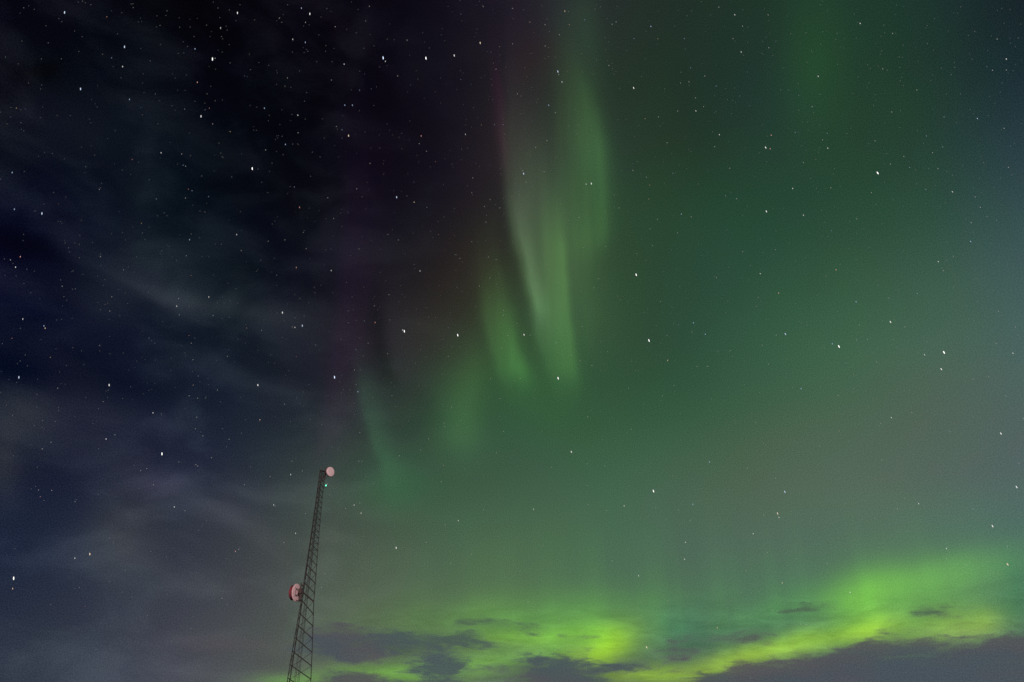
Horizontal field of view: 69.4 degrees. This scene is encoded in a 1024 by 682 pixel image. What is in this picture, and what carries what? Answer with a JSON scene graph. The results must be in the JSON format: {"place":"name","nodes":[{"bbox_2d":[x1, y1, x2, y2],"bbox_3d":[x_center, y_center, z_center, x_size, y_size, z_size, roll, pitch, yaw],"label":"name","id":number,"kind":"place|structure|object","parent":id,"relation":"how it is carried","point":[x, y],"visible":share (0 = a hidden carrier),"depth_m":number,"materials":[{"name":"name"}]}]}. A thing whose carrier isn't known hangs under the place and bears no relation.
{"place":"outdoors","nodes":[
{"label":"outdoors","id":0,"kind":"place"},
{"bbox_2d":[287,467,333,681],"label":"lattice tower","id":1,"kind":"structure","parent":0,"point":[296,591],"depth_m":76.41,"materials":[{"name":"metal"}]},
{"bbox_2d":[0,0,1023,681],"label":"sky","id":2,"kind":"structure","parent":0,"point":[880,598],"materials":[{"name":"green"}]},
{"bbox_2d":[1,1,1023,659],"bbox_3d":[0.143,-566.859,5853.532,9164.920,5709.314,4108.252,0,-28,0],"label":"faint stars","id":3,"kind":"object","parent":2,"relation":"in","point":[607,351],"visible":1,"depth_m":6358.30,"materials":[{"name":"white"}]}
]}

